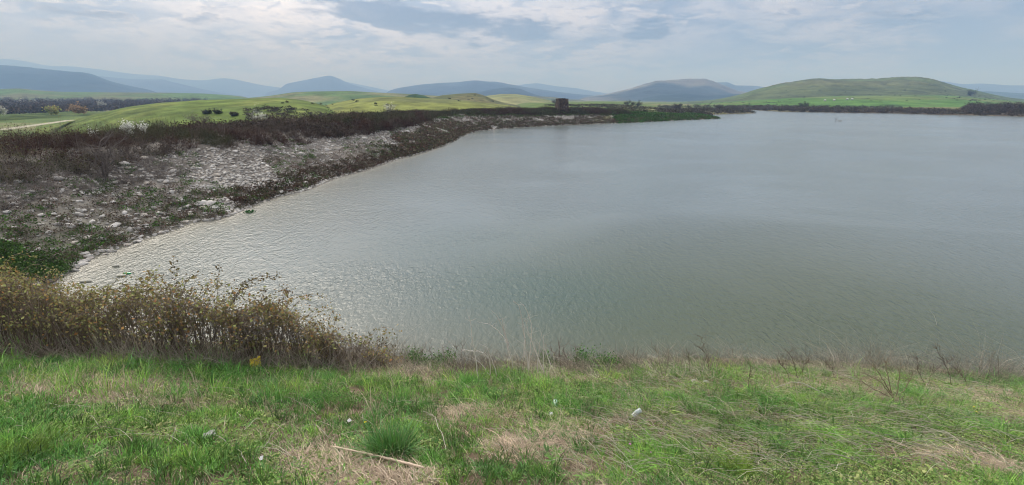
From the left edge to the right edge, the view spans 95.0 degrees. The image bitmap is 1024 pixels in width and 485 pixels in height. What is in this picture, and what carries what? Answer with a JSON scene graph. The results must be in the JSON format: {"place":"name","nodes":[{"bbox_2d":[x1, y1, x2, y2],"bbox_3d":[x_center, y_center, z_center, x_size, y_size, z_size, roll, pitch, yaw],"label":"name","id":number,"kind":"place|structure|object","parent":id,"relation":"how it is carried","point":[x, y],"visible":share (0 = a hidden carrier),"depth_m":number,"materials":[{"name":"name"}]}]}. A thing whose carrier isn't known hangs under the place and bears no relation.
{"place":"outdoors","nodes":[
{"label":"outdoors","id":0,"kind":"place"},
{"bbox_2d":[0,120,72,129],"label":"path","id":1,"kind":"structure","parent":0,"point":[36,124],"depth_m":96.06,"materials":[{"name":"soil"}]},
{"bbox_2d":[0,65,156,92],"bbox_3d":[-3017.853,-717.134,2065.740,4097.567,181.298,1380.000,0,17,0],"label":"mountain","id":2,"kind":"structure","parent":0,"point":[19,77],"depth_m":1713.12,"materials":[{"name":"blue"}]},
{"bbox_2d":[0,89,246,100],"bbox_3d":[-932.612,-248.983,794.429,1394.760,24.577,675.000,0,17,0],"label":"hill","id":3,"kind":"structure","parent":0,"point":[17,94],"depth_m":627.97,"materials":[{"name":"green plant"}]},
{"bbox_2d":[0,59,279,97],"bbox_3d":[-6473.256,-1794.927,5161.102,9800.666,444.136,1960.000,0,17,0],"label":"mountain","id":4,"kind":"structure","parent":0,"point":[237,87],"depth_m":4887.04,"materials":[{"name":"blue"}]},
{"bbox_2d":[98,76,244,96],"bbox_3d":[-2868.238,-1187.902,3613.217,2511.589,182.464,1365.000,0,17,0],"label":"mountain","id":5,"kind":"structure","parent":0,"point":[160,86],"depth_m":3361.32,"materials":[{"name":"blue"}]},
{"bbox_2d":[34,98,334,137],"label":"hill","id":6,"kind":"structure","parent":0,"point":[171,111],"depth_m":99.52,"materials":[{"name":"green plant"}]},
{"bbox_2d":[182,113,212,122],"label":"bush","id":7,"kind":"object","parent":6,"relation":"on","point":[207,117],"visible":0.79,"depth_m":84.37,"materials":[{"name":"green plant"}]},
{"bbox_2d":[201,108,212,113],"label":"bush","id":8,"kind":"object","parent":6,"relation":"on","point":[205,111],"visible":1,"depth_m":91.47,"materials":[{"name":"green plant"}]},
{"bbox_2d":[212,108,223,113],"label":"bush","id":9,"kind":"object","parent":6,"relation":"on","point":[215,111],"visible":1,"depth_m":91.63,"materials":[{"name":"green plant"}]},
{"bbox_2d":[229,111,238,115],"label":"bush","id":10,"kind":"object","parent":6,"relation":"on","point":[233,113],"visible":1,"depth_m":89.11,"materials":[{"name":"green plant"}]},
{"bbox_2d":[265,76,381,95],"bbox_3d":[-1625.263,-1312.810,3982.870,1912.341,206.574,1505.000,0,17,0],"label":"mountain","id":11,"kind":"structure","parent":0,"point":[327,83],"depth_m":3672.36,"materials":[{"name":"blue"}]},
{"bbox_2d":[242,91,436,105],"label":"hill","id":12,"kind":"structure","parent":0,"point":[324,98],"depth_m":450.08,"materials":[{"name":"green plant"}]},
{"bbox_2d":[347,82,387,92],"bbox_3d":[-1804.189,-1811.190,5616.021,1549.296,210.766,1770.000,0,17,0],"label":"mountain","id":13,"kind":"structure","parent":0,"point":[377,89],"depth_m":5383.29,"materials":[{"name":"blue"}]},
{"bbox_2d":[406,94,431,98],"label":"hill","id":14,"kind":"structure","parent":0,"point":[416,96],"depth_m":270.30,"materials":[{"name":"green plant"}]},
{"bbox_2d":[325,97,515,113],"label":"hill","id":15,"kind":"structure","parent":0,"point":[368,104],"depth_m":166.81,"materials":[{"name":"green plant"}]},
{"bbox_2d":[434,89,481,95],"bbox_3d":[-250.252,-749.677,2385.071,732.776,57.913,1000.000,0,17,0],"label":"mountain","id":16,"kind":"structure","parent":0,"point":[464,91],"depth_m":2194.67,"materials":[{"name":"blue"}]},
{"bbox_2d":[432,93,519,106],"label":"hill","id":17,"kind":"structure","parent":0,"point":[476,97],"depth_m":253.51,"materials":[{"name":"green plant"}]},
{"bbox_2d":[387,80,592,99],"bbox_3d":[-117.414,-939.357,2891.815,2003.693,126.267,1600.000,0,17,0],"label":"mountain","id":18,"kind":"structure","parent":0,"point":[431,89],"depth_m":2560.81,"materials":[{"name":"blue"}]},
{"bbox_2d":[477,87,538,95],"bbox_3d":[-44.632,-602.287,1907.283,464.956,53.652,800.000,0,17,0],"label":"mountain","id":19,"kind":"structure","parent":0,"point":[508,90],"depth_m":1718.53,"materials":[{"name":"blue"}]},
{"bbox_2d":[0,101,1023,484],"bbox_3d":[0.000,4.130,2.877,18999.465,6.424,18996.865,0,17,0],"label":"ground","id":20,"kind":"structure","parent":0,"point":[38,119],"depth_m":8.89,"materials":[{"name":"soil"}]},
{"bbox_2d":[0,105,7,114],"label":"blossom tree","id":21,"kind":"object","parent":20,"relation":"on","point":[3,111],"visible":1,"depth_m":166.04,"materials":[{"name":"white plant"}]},
{"bbox_2d":[0,238,74,282],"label":"ground cover","id":22,"kind":"object","parent":20,"relation":"on","point":[13,248],"visible":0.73,"depth_m":13.81,"materials":[{"name":"green plant"}]},
{"bbox_2d":[0,259,84,336],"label":"bramble bush","id":23,"kind":"object","parent":20,"relation":"on","point":[27,292],"visible":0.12,"depth_m":8.83,"materials":[{"name":"brown plant"}]},
{"bbox_2d":[0,423,85,466],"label":"grass tuft","id":24,"kind":"object","parent":20,"relation":"on","point":[23,445],"visible":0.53,"depth_m":3.61,"materials":[{"name":"green plant"}]},
{"bbox_2d":[42,105,61,114],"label":"blossom tree","id":25,"kind":"object","parent":20,"relation":"on","point":[53,110],"visible":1,"depth_m":170.89,"materials":[{"name":"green plant"}]},
{"bbox_2d":[50,176,64,180],"bbox_3d":[-18.340,-2.577,18.909,0.465,0.209,0.306,-9,10,-27],"label":"stone","id":26,"kind":"object","parent":20,"relation":"on","point":[59,177],"visible":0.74,"depth_m":18.85,"materials":[{"name":"stone"}]},
{"bbox_2d":[0,250,139,359],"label":"bramble bush","id":27,"kind":"object","parent":20,"relation":"on","point":[11,329],"visible":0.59,"depth_m":7.48,"materials":[{"name":"brown plant"}]},
{"bbox_2d":[66,101,87,113],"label":"blossom tree","id":28,"kind":"object","parent":20,"relation":"on","point":[80,109],"visible":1,"depth_m":182.39,"materials":[{"name":"beige plant"}]},
{"bbox_2d":[66,118,131,178],"bbox_3d":[-17.881,-4.129,20.356,2.380,2.843,2.881,-13,21,-36],"label":"bare tree","id":29,"kind":"object","parent":20,"relation":"on","point":[105,160],"visible":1,"depth_m":20.16,"materials":[{"name":"brown plant"}]},
{"bbox_2d":[94,99,107,105],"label":"blossom tree","id":30,"kind":"object","parent":20,"relation":"on","point":[101,103],"visible":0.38,"depth_m":286.60,"materials":[{"name":"white plant"}]},
{"bbox_2d":[0,95,205,113],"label":"wood","id":31,"kind":"object","parent":20,"relation":"on","point":[16,106],"visible":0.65,"depth_m":280.60,"materials":[{"name":"green plant"}]},
{"bbox_2d":[0,265,221,364],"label":"bramble bush","id":32,"kind":"object","parent":20,"relation":"on","point":[109,318],"visible":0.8,"depth_m":7.28,"materials":[{"name":"brown plant"}]},
{"bbox_2d":[83,287,146,335],"bbox_3d":[-6.173,1.100,7.360,1.031,0.864,0.252,1,17,4],"label":"bramble cane","id":33,"kind":"object","parent":32,"relation":"attached to","point":[111,298],"visible":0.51,"depth_m":7.32,"materials":[{"name":"brown plant"}]},
{"bbox_2d":[119,161,130,165],"bbox_3d":[-18.056,-3.663,21.880,0.514,0.273,0.404,-1,11,-5],"label":"stone","id":34,"kind":"object","parent":20,"relation":"on","point":[124,163],"visible":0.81,"depth_m":21.74,"materials":[{"name":"stone"}]},
{"bbox_2d":[119,119,133,133],"bbox_3d":[-23.199,-6.848,28.284,0.875,1.273,0.757,0,17,0],"label":"blossom tree","id":35,"kind":"object","parent":20,"relation":"on","point":[128,124],"visible":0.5,"depth_m":28.14,"materials":[{"name":"white plant"}]},
{"bbox_2d":[136,120,148,132],"bbox_3d":[-22.908,-7.075,29.210,0.687,1.130,0.571,-7,18,-21],"label":"blossom tree","id":36,"kind":"object","parent":20,"relation":"on","point":[143,126],"visible":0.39,"depth_m":29.15,"materials":[{"name":"white plant"}]},
{"bbox_2d":[76,269,292,366],"bbox_3d":[-4.880,1.288,7.377,2.665,2.013,2.015,-13,21,-37],"label":"bramble bush","id":37,"kind":"object","parent":20,"relation":"on","point":[193,329],"visible":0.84,"depth_m":7.24,"materials":[{"name":"brown plant"}]},
{"bbox_2d":[169,256,210,333],"bbox_3d":[-5.236,0.946,7.606,0.685,1.412,0.323,4,17,13],"label":"bramble cane","id":38,"kind":"object","parent":37,"relation":"attached to","point":[171,263],"visible":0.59,"depth_m":7.57,"materials":[{"name":"brown plant"}]},
{"bbox_2d":[212,274,258,341],"bbox_3d":[-4.542,1.111,7.771,1.001,1.210,0.333,0,17,0],"label":"bramble cane","id":39,"kind":"object","parent":37,"relation":"attached to","point":[246,284],"visible":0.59,"depth_m":7.66,"materials":[{"name":"brown plant"}]},
{"bbox_2d":[211,264,281,333],"bbox_3d":[-4.324,1.019,7.660,1.422,1.333,0.265,0,17,0],"label":"bramble cane","id":40,"kind":"object","parent":37,"relation":"attached to","point":[262,278],"visible":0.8,"depth_m":7.53,"materials":[{"name":"brown plant"}]},
{"bbox_2d":[166,424,225,446],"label":"grass tuft","id":41,"kind":"object","parent":20,"relation":"on","point":[193,433],"visible":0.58,"depth_m":4.17,"materials":[{"name":"green plant"}]},
{"bbox_2d":[191,430,215,437],"bbox_3d":[-2.756,1.727,4.190,0.190,0.041,0.053,-15,23,-41],"label":"wrapper","id":42,"kind":"object","parent":20,"relation":"on","point":[211,431],"visible":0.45,"depth_m":4.23,"materials":[{"name":"grey plastic"}]},
{"bbox_2d":[205,200,214,205],"bbox_3d":[-13.849,-1.770,21.420,0.407,0.244,0.533,18,35,26],"label":"stone","id":43,"kind":"object","parent":20,"relation":"on","point":[208,202],"visible":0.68,"depth_m":21.36,"materials":[{"name":"stone"}]},
{"bbox_2d":[0,121,422,209],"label":"dead grass","id":44,"kind":"structure","parent":20,"relation":"on","point":[152,159],"depth_m":20.62,"materials":[{"name":"plant"}]},
{"bbox_2d":[250,356,260,367],"bbox_3d":[-4.100,1.932,7.491,0.161,0.177,0.161,-7,18,-23],"label":"plastic bag","id":45,"kind":"object","parent":20,"relation":"on","point":[252,361],"visible":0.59,"depth_m":7.51,"materials":[{"name":"yellow"}]},
{"bbox_2d":[252,102,267,119],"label":"blossom tree","id":46,"kind":"object","parent":20,"relation":"on","point":[258,114],"visible":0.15,"depth_m":59.74,"materials":[{"name":"white plant"}]},
{"bbox_2d":[200,286,401,371],"bbox_3d":[-3.539,1.485,7.808,2.019,2.015,2.732,13,21,36],"label":"bramble bush","id":47,"kind":"object","parent":20,"relation":"on","point":[285,319],"visible":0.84,"depth_m":7.70,"materials":[{"name":"brown plant"}]},
{"bbox_2d":[274,284,293,309],"bbox_3d":[-3.988,1.214,8.297,0.565,0.954,0.360,5,18,15],"label":"bramble cane","id":48,"kind":"object","parent":47,"relation":"attached to","point":[288,291],"visible":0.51,"depth_m":8.26,"materials":[{"name":"brown plant"}]},
{"bbox_2d":[0,101,632,185],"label":"thicket","id":49,"kind":"object","parent":20,"relation":"on","point":[19,144],"visible":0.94,"depth_m":30.52,"materials":[{"name":"brown plant"}]},
{"bbox_2d":[313,370,343,382],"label":"grass tuft","id":50,"kind":"object","parent":20,"relation":"on","point":[324,376],"visible":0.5,"depth_m":7.09,"materials":[{"name":"green plant"}]},
{"bbox_2d":[242,101,426,120],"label":"scrub","id":51,"kind":"object","parent":20,"relation":"on","point":[273,110],"visible":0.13,"depth_m":92.06,"materials":[{"name":"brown plant"}]},
{"bbox_2d":[285,324,410,374],"bbox_3d":[-2.713,1.875,8.067,1.740,1.288,1.682,9,19,28],"label":"bramble bush","id":52,"kind":"object","parent":20,"relation":"on","point":[368,352],"visible":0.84,"depth_m":7.96,"materials":[{"name":"brown plant"}]},
{"bbox_2d":[353,331,388,349],"bbox_3d":[-2.724,2.074,9.011,0.812,0.833,0.256,0,17,0],"label":"bramble cane","id":53,"kind":"object","parent":52,"relation":"attached to","point":[376,343],"visible":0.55,"depth_m":8.93,"materials":[{"name":"brown plant"}]},
{"bbox_2d":[0,113,696,286],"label":"riprap stones","id":54,"kind":"object","parent":20,"relation":"on","point":[240,179],"visible":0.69,"depth_m":25.56,"materials":[{"name":"stone"}]},
{"bbox_2d":[0,112,718,285],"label":"scrub","id":55,"kind":"object","parent":20,"relation":"on","point":[454,132],"visible":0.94,"depth_m":23.04,"materials":[{"name":"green plant"}]},
{"bbox_2d":[329,410,433,467],"bbox_3d":[-1.052,1.764,4.178,0.872,0.474,0.895,7,18,22],"label":"grass clump","id":56,"kind":"object","parent":20,"relation":"on","point":[387,440],"visible":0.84,"depth_m":4.15,"materials":[{"name":"green plant"}]},
{"bbox_2d":[384,104,394,110],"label":"blossom tree","id":57,"kind":"object","parent":20,"relation":"on","point":[391,105],"visible":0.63,"depth_m":81.80,"materials":[{"name":"white plant"}]},
{"bbox_2d":[401,345,435,365],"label":"leafy shrub","id":58,"kind":"object","parent":20,"relation":"on","point":[415,357],"visible":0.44,"depth_m":8.66,"materials":[{"name":"green plant"}]},
{"bbox_2d":[404,446,455,470],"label":"grass tuft","id":59,"kind":"object","parent":20,"relation":"on","point":[425,458],"visible":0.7,"depth_m":3.98,"materials":[{"name":"green plant"}]},
{"bbox_2d":[417,340,462,359],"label":"dead weed","id":60,"kind":"object","parent":20,"relation":"on","point":[442,348],"visible":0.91,"depth_m":8.65,"materials":[{"name":"beige plant"}]},
{"bbox_2d":[428,347,458,366],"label":"leafy shrub","id":61,"kind":"object","parent":20,"relation":"on","point":[447,354],"visible":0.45,"depth_m":8.92,"materials":[{"name":"green plant"}]},
{"bbox_2d":[453,370,487,386],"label":"grass tuft","id":62,"kind":"object","parent":20,"relation":"on","point":[469,380],"visible":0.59,"depth_m":7.06,"materials":[{"name":"green plant"}]},
{"bbox_2d":[460,316,482,375],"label":"dead weed","id":63,"kind":"object","parent":20,"relation":"on","point":[473,347],"visible":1,"depth_m":7.26,"materials":[{"name":"beige plant"}]},
{"bbox_2d":[468,345,496,376],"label":"dead weed","id":64,"kind":"object","parent":20,"relation":"on","point":[489,361],"visible":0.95,"depth_m":7.60,"materials":[{"name":"beige plant"}]},
{"bbox_2d":[481,311,512,367],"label":"dead weed","id":65,"kind":"object","parent":20,"relation":"on","point":[506,339],"visible":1,"depth_m":7.88,"materials":[{"name":"beige plant"}]},
{"bbox_2d":[0,321,1023,484],"bbox_3d":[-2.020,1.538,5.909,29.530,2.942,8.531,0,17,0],"label":"grass","id":66,"kind":"structure","parent":20,"relation":"on","point":[186,462],"depth_m":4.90,"materials":[{"name":"green plant"}]},
{"bbox_2d":[0,325,1023,484],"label":"dry grass","id":67,"kind":"structure","parent":20,"relation":"on","point":[396,476],"depth_m":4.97,"materials":[{"name":"plant"}]},
{"bbox_2d":[332,446,424,468],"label":"reed stalk","id":68,"kind":"object","parent":67,"relation":"on","point":[400,461],"visible":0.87,"depth_m":3.93,"materials":[{"name":"beige plant"}]},
{"bbox_2d":[513,300,542,371],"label":"dead weed","id":69,"kind":"object","parent":20,"relation":"on","point":[524,343],"visible":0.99,"depth_m":7.67,"materials":[{"name":"beige plant"}]},
{"bbox_2d":[535,327,550,372],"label":"dead weed","id":70,"kind":"object","parent":20,"relation":"on","point":[543,354],"visible":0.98,"depth_m":7.62,"materials":[{"name":"beige plant"}]},
{"bbox_2d":[536,350,559,367],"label":"leafy shrub","id":71,"kind":"object","parent":20,"relation":"on","point":[550,358],"visible":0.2,"depth_m":8.66,"materials":[{"name":"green plant"}]},
{"bbox_2d":[555,98,568,111],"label":"stone ruin","id":72,"kind":"object","parent":20,"relation":"on","point":[561,103],"visible":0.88,"depth_m":106.43,"materials":[{"name":"stone"}]},
{"bbox_2d":[550,338,583,367],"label":"dead weed","id":73,"kind":"object","parent":20,"relation":"on","point":[564,353],"visible":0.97,"depth_m":8.32,"materials":[{"name":"brown plant"}]},
{"bbox_2d":[436,109,720,122],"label":"meadow grass","id":74,"kind":"structure","parent":20,"relation":"on","point":[658,118],"depth_m":115.89,"materials":[{"name":"green plant"}]},
{"bbox_2d":[571,343,604,366],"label":"leafy shrub","id":75,"kind":"object","parent":20,"relation":"on","point":[585,357],"visible":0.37,"depth_m":8.62,"materials":[{"name":"green plant"}]},
{"bbox_2d":[591,351,624,368],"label":"leafy shrub","id":76,"kind":"object","parent":20,"relation":"on","point":[607,359],"visible":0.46,"depth_m":8.53,"materials":[{"name":"green plant"}]},
{"bbox_2d":[632,408,641,419],"bbox_3d":[1.408,1.942,5.323,0.147,0.107,0.065,-8,19,-26],"label":"plastic bottle","id":77,"kind":"object","parent":20,"relation":"on","point":[638,411],"visible":0.73,"depth_m":5.31,"materials":[{"name":"grey plastic"}]},
{"bbox_2d":[640,338,674,379],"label":"dead weed","id":78,"kind":"object","parent":20,"relation":"on","point":[658,359],"visible":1,"depth_m":7.26,"materials":[{"name":"brown plant"}]},
{"bbox_2d":[651,385,690,402],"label":"grass tuft","id":79,"kind":"object","parent":20,"relation":"on","point":[668,393],"visible":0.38,"depth_m":6.28,"materials":[{"name":"green plant"}]},
{"bbox_2d":[678,332,713,370],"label":"dead weed","id":80,"kind":"object","parent":20,"relation":"on","point":[696,352],"visible":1,"depth_m":7.72,"materials":[{"name":"brown plant"}]},
{"bbox_2d":[544,103,901,114],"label":"scrub","id":81,"kind":"object","parent":20,"relation":"on","point":[687,109],"visible":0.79,"depth_m":189.53,"materials":[{"name":"green plant"}]},
{"bbox_2d":[704,445,769,479],"bbox_3d":[1.919,1.835,3.911,0.644,0.296,0.631,0,17,0],"label":"grass tuft","id":82,"kind":"object","parent":20,"relation":"on","point":[739,465],"visible":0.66,"depth_m":3.89,"materials":[{"name":"green plant"}]},
{"bbox_2d":[745,357,756,390],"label":"dead weed","id":83,"kind":"object","parent":20,"relation":"on","point":[750,373],"visible":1,"depth_m":6.60,"materials":[{"name":"brown plant"}]},
{"bbox_2d":[770,382,823,395],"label":"dead weed","id":84,"kind":"object","parent":20,"relation":"on","point":[801,383],"visible":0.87,"depth_m":6.24,"materials":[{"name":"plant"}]},
{"bbox_2d":[798,101,809,106],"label":"tree","id":85,"kind":"object","parent":20,"relation":"on","point":[804,104],"visible":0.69,"depth_m":224.79,"materials":[{"name":"green plant"}]},
{"bbox_2d":[776,346,840,379],"bbox_3d":[4.538,1.880,7.216,1.015,0.666,0.166,0,17,0],"label":"dead weed","id":86,"kind":"object","parent":20,"relation":"on","point":[808,360],"visible":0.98,"depth_m":7.19,"materials":[{"name":"brown plant"}]},
{"bbox_2d":[813,368,871,385],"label":"dead weed","id":87,"kind":"object","parent":20,"relation":"on","point":[845,376],"visible":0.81,"depth_m":6.80,"materials":[{"name":"brown plant"}]},
{"bbox_2d":[715,101,1023,115],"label":"scrub","id":88,"kind":"object","parent":20,"relation":"on","point":[984,109],"visible":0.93,"depth_m":178.88,"materials":[{"name":"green plant"}]},
{"bbox_2d":[848,351,918,398],"bbox_3d":[4.773,1.733,6.042,0.932,0.802,0.157,-2,17,-5],"label":"dead weed","id":89,"kind":"object","parent":20,"relation":"on","point":[890,390],"visible":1,"depth_m":6.04,"materials":[{"name":"brown plant"}]},
{"bbox_2d":[875,381,935,398],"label":"grass tuft","id":90,"kind":"object","parent":20,"relation":"on","point":[906,389],"visible":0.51,"depth_m":6.37,"materials":[{"name":"green plant"}]},
{"bbox_2d":[905,343,966,384],"bbox_3d":[6.253,1.811,6.873,1.069,0.844,0.198,0,17,0],"label":"dead weed","id":91,"kind":"object","parent":20,"relation":"on","point":[943,362],"visible":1,"depth_m":6.88,"materials":[{"name":"brown plant"}]},
{"bbox_2d":[0,0,1023,93],"label":"sky","id":92,"kind":"structure","parent":0,"point":[603,46],"materials":[{"name":"grey"}]},
{"bbox_2d":[487,94,551,104],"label":"hill","id":93,"kind":"structure","parent":0,"point":[515,99],"depth_m":425.92,"materials":[{"name":"green plant"}]},
{"bbox_2d":[50,110,1023,375],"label":"water","id":94,"kind":"structure","parent":0,"point":[756,230],"depth_m":17.08,"materials":[{"name":"grey liquid"}]},
{"bbox_2d":[532,96,583,100],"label":"hill","id":95,"kind":"structure","parent":0,"point":[550,98],"depth_m":929.71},
{"bbox_2d":[517,83,607,95],"bbox_3d":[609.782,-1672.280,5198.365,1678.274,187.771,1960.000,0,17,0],"label":"mountain","id":96,"kind":"structure","parent":0,"point":[560,89],"depth_m":4873.65,"materials":[{"name":"blue"}]},
{"bbox_2d":[578,79,745,100],"bbox_3d":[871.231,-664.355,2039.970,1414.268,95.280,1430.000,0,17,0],"label":"mountain","id":97,"kind":"structure","parent":0,"point":[706,87],"depth_m":1668.06,"materials":[{"name":"blue"}]},
{"bbox_2d":[312,306,1023,384],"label":"dead grass","id":98,"kind":"structure","parent":0,"point":[481,359],"depth_m":8.33,"materials":[{"name":"plant"}]},
{"bbox_2d":[641,93,739,101],"bbox_3d":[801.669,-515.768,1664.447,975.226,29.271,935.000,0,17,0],"label":"mountain","id":99,"kind":"structure","parent":0,"point":[681,97],"depth_m":1359.98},
{"bbox_2d":[717,82,762,91],"bbox_3d":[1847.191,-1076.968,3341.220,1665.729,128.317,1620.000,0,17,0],"label":"mountain","id":100,"kind":"structure","parent":0,"point":[742,88],"depth_m":3070.57,"materials":[{"name":"blue"}]},
{"bbox_2d":[674,77,1023,103],"bbox_3d":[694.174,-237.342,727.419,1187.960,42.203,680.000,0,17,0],"label":"hill","id":101,"kind":"structure","parent":0,"point":[865,87],"depth_m":557.28,"materials":[{"name":"green plant"}]},
{"bbox_2d":[351,89,1019,105],"bbox_3d":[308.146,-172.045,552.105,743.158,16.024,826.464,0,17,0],"label":"scrub","id":102,"kind":"object","parent":101,"relation":"on","point":[789,99],"visible":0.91,"depth_m":378.41,"materials":[{"name":"green plant"}]},
{"bbox_2d":[967,88,980,95],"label":"tree","id":103,"kind":"object","parent":101,"relation":"on","point":[971,93],"visible":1,"depth_m":533.17,"materials":[{"name":"green plant"}]},
{"bbox_2d":[695,95,1022,106],"bbox_3d":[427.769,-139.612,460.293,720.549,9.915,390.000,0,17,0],"label":"hill","id":104,"kind":"structure","parent":0,"point":[924,101],"depth_m":354.68,"materials":[{"name":"green plant"}]},
{"bbox_2d":[941,81,1023,92],"bbox_3d":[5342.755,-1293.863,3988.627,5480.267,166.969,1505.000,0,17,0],"label":"mountain","id":105,"kind":"structure","parent":0,"point":[1003,88],"depth_m":3723.09,"materials":[{"name":"blue"}]},
{"bbox_2d":[981,91,1023,98],"bbox_3d":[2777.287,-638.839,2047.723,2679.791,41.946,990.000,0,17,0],"label":"mountain","id":106,"kind":"structure","parent":0,"point":[1014,95],"depth_m":1841.26,"materials":[{"name":"blue"}]}
]}

